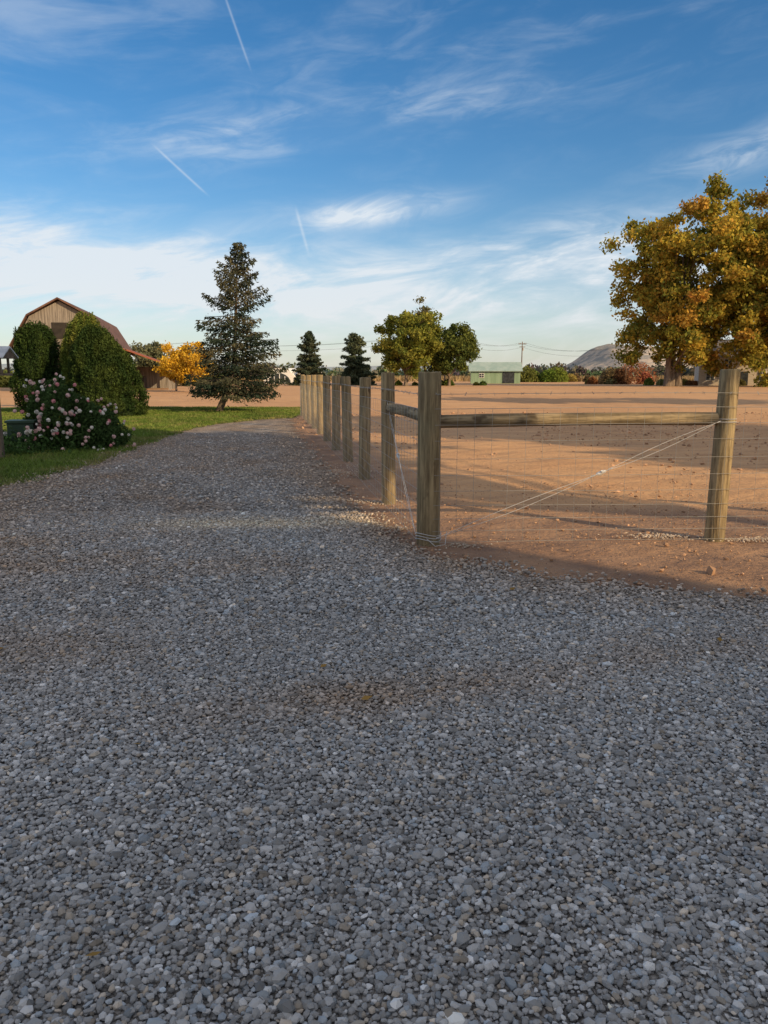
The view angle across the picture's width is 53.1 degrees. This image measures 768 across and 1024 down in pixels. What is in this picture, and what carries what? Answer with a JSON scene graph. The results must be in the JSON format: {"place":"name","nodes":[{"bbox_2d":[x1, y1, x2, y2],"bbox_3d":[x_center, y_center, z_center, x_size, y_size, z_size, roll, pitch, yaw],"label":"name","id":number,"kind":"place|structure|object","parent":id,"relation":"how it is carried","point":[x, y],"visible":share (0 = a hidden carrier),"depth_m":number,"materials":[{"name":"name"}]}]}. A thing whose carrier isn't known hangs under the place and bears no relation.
{"place":"outdoors","nodes":[
{"label":"outdoors","id":0,"kind":"place"},
{"bbox_2d":[9,297,174,389],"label":"gambrel barn","id":1,"kind":"structure","parent":0,"point":[56,315],"depth_m":73.07,"materials":[{"name":"brown wood"}]},
{"bbox_2d":[51,322,67,358],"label":"doors","id":2,"kind":"structure","parent":1,"relation":"in","point":[58,328],"depth_m":72.98,"materials":[{"name":"brown wood"}]},
{"bbox_2d":[0,406,300,486],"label":"lawn","id":3,"kind":"structure","parent":0,"point":[156,423],"depth_m":21.20,"materials":[{"name":"green plant"}]},
{"bbox_2d":[0,346,18,457],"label":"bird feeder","id":4,"kind":"object","parent":3,"relation":"on","point":[7,353],"visible":0.94,"depth_m":13.88,"materials":[{"name":"brown wood"}]},
{"bbox_2d":[4,419,41,447],"bbox_3d":[-7.350,-1.547,15.671,0.650,0.660,0.620,-2,10,-11],"label":"utility box","id":5,"kind":"object","parent":3,"relation":"on","point":[18,425],"visible":0.46,"depth_m":15.41,"materials":[{"name":"green metal"}]},
{"bbox_2d":[8,320,67,411],"bbox_3d":[-13.861,-5.816,30.867,2.442,3.742,2.452,0,10,0],"label":"arborvitae shrub","id":6,"kind":"object","parent":3,"relation":"on","point":[36,350],"visible":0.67,"depth_m":30.20,"materials":[{"name":"green plant"}]},
{"bbox_2d":[3,372,135,450],"bbox_3d":[-6.667,-2.144,16.230,2.584,1.621,2.518,-5,11,-24],"label":"rose bush","id":7,"kind":"object","parent":3,"relation":"on","point":[83,415],"visible":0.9,"depth_m":15.78,"materials":[{"name":"green plant"}]},
{"bbox_2d":[59,311,99,390],"bbox_3d":[-11.711,-5.808,30.061,1.985,4.007,2.022,-6,12,-32],"label":"arborvitae shrub","id":8,"kind":"object","parent":3,"relation":"on","point":[75,326],"visible":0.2,"depth_m":29.34,"materials":[{"name":"green plant"}]},
{"bbox_2d":[65,321,150,415],"bbox_3d":[-10.351,-5.292,28.520,3.180,3.531,3.196,-4,11,-21],"label":"arborvitae shrub","id":9,"kind":"object","parent":3,"relation":"on","point":[101,363],"visible":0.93,"depth_m":27.75,"materials":[{"name":"green plant"}]},
{"bbox_2d":[183,242,289,411],"bbox_3d":[-6.245,-7.387,31.520,4.169,7.040,4.564,-7,12,-34],"label":"spruce tree","id":10,"kind":"object","parent":3,"relation":"on","point":[224,386],"visible":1,"depth_m":30.99,"materials":[{"name":"green plant"}]},
{"bbox_2d":[2,361,549,371],"bbox_3d":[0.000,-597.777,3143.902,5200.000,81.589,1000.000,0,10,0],"label":"hills","id":11,"kind":"structure","parent":0,"point":[330,368],"depth_m":2979.29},
{"bbox_2d":[0,415,767,1023],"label":"gravel driveway","id":12,"kind":"structure","parent":0,"point":[530,799],"depth_m":2.94,"materials":[{"name":"grey gravel"}]},
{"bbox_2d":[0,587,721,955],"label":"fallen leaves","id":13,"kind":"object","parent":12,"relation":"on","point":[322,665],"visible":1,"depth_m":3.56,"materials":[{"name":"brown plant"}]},
{"bbox_2d":[0,381,767,599],"bbox_3d":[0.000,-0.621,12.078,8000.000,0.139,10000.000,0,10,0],"label":"ground","id":14,"kind":"structure","parent":0,"point":[456,454],"depth_m":11.08,"materials":[{"name":"soil"}]},
{"bbox_2d":[2,424,117,459],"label":"border plants","id":15,"kind":"object","parent":14,"relation":"on","point":[16,446],"visible":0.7,"depth_m":14.99,"materials":[{"name":"green plant"}]},
{"bbox_2d":[129,340,172,366],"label":"grey tree","id":16,"kind":"object","parent":14,"relation":"on","point":[153,349],"visible":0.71,"depth_m":114.59,"materials":[{"name":"green plant"}]},
{"bbox_2d":[152,355,188,390],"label":"yellow tree","id":17,"kind":"object","parent":14,"relation":"on","point":[162,369],"visible":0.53,"depth_m":74.27,"materials":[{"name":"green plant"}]},
{"bbox_2d":[161,340,217,389],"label":"yellow tree","id":18,"kind":"object","parent":14,"relation":"on","point":[181,360],"visible":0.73,"depth_m":68.48,"materials":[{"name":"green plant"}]},
{"bbox_2d":[264,368,297,383],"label":"arched shed","id":19,"kind":"structure","parent":14,"relation":"on","point":[289,375],"depth_m":139.67,"materials":[{"name":"white metal"}]},
{"bbox_2d":[269,373,290,383],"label":"door panel","id":20,"kind":"structure","parent":19,"relation":"in","point":[280,375],"depth_m":139.74,"materials":[{"name":"grey metal"}]},
{"bbox_2d":[287,331,331,385],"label":"spruce tree","id":21,"kind":"object","parent":14,"relation":"on","point":[310,363],"visible":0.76,"depth_m":115.05,"materials":[{"name":"green plant"}]},
{"bbox_2d":[3,360,694,377],"bbox_3d":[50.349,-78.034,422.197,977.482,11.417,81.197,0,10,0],"label":"distant treeline","id":22,"kind":"object","parent":14,"relation":"on","point":[659,369],"visible":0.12,"depth_m":423.99,"materials":[{"name":"green plant"}]},
{"bbox_2d":[339,333,376,384],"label":"spruce tree","id":23,"kind":"object","parent":14,"relation":"on","point":[356,369],"visible":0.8,"depth_m":120.71,"materials":[{"name":"green plant"}]},
{"bbox_2d":[0,362,762,387],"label":"field edge bushes","id":24,"kind":"object","parent":14,"relation":"on","point":[610,376],"visible":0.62,"depth_m":134.43,"materials":[{"name":"green plant"}]},
{"bbox_2d":[371,310,444,385],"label":"walnut tree","id":25,"kind":"object","parent":14,"relation":"on","point":[415,350],"visible":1,"depth_m":107.30,"materials":[{"name":"green plant"}]},
{"bbox_2d":[412,295,438,371],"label":"walnut tree","id":26,"kind":"object","parent":14,"relation":"on","point":[423,307],"visible":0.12,"depth_m":115.09,"materials":[{"name":"green plant"}]},
{"bbox_2d":[424,321,481,385],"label":"walnut tree","id":27,"kind":"object","parent":14,"relation":"on","point":[461,350],"visible":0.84,"depth_m":110.33,"materials":[{"name":"green plant"}]},
{"bbox_2d":[220,375,693,381],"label":"dry grass strip","id":28,"kind":"object","parent":14,"relation":"on","point":[459,378],"visible":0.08,"depth_m":196.32,"materials":[{"name":"plant"}]},
{"bbox_2d":[293,411,767,592],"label":"soil clods","id":29,"kind":"object","parent":14,"relation":"on","point":[710,570],"visible":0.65,"depth_m":9.16,"materials":[{"name":"brown soil"}]},
{"bbox_2d":[300,369,767,546],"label":"farm fence","id":30,"kind":"object","parent":14,"relation":"on","point":[315,396],"visible":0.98,"depth_m":6.90,"materials":[{"name":"brown wood"}]},
{"bbox_2d":[599,170,767,385],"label":"maple tree","id":31,"kind":"object","parent":14,"relation":"on","point":[662,292],"visible":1,"depth_m":101.52,"materials":[{"name":"yellow plant"}]},
{"bbox_2d":[694,358,767,385],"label":"walls","id":32,"kind":"structure","parent":14,"relation":"on","point":[699,375],"depth_m":117.28,"materials":[{"name":"beige paint"}]},
{"bbox_2d":[706,339,761,357],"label":"roof","id":33,"kind":"structure","parent":32,"relation":"on","point":[719,341],"depth_m":118.08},
{"bbox_2d":[705,359,767,385],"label":"windows and doors","id":34,"kind":"structure","parent":32,"relation":"attached to","point":[744,376],"depth_m":116.09,"materials":[{"name":"grey glass"}]},
{"bbox_2d":[713,176,767,386],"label":"maple tree","id":35,"kind":"object","parent":14,"relation":"on","point":[750,336],"visible":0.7,"depth_m":100.33,"materials":[{"name":"yellow plant"}]},
{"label":"utility pole","id":36,"kind":"object","parent":14,"relation":"on","visible":0},
{"bbox_2d":[131,340,651,355],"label":"power lines","id":37,"kind":"object","parent":36,"relation":"attached to","point":[480,343],"visible":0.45,"depth_m":163.58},
{"bbox_2d":[0,0,767,367],"label":"sky","id":38,"kind":"structure","parent":0,"point":[475,159],"materials":[{"name":"blue"}]},
{"bbox_2d":[469,362,522,383],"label":"green barn","id":39,"kind":"structure","parent":0,"point":[498,372],"depth_m":144.47,"materials":[{"name":"metal"}]},
{"bbox_2d":[479,372,514,382],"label":"windows and doors","id":40,"kind":"structure","parent":39,"relation":"in","point":[508,377],"depth_m":144.05,"materials":[{"name":"grey metal"}]},
{"bbox_2d":[566,344,692,370],"bbox_3d":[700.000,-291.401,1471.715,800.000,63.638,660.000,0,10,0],"label":"hill","id":41,"kind":"structure","parent":0,"point":[589,360],"depth_m":1377.98,"materials":[{"name":"grey stone"}]}
]}

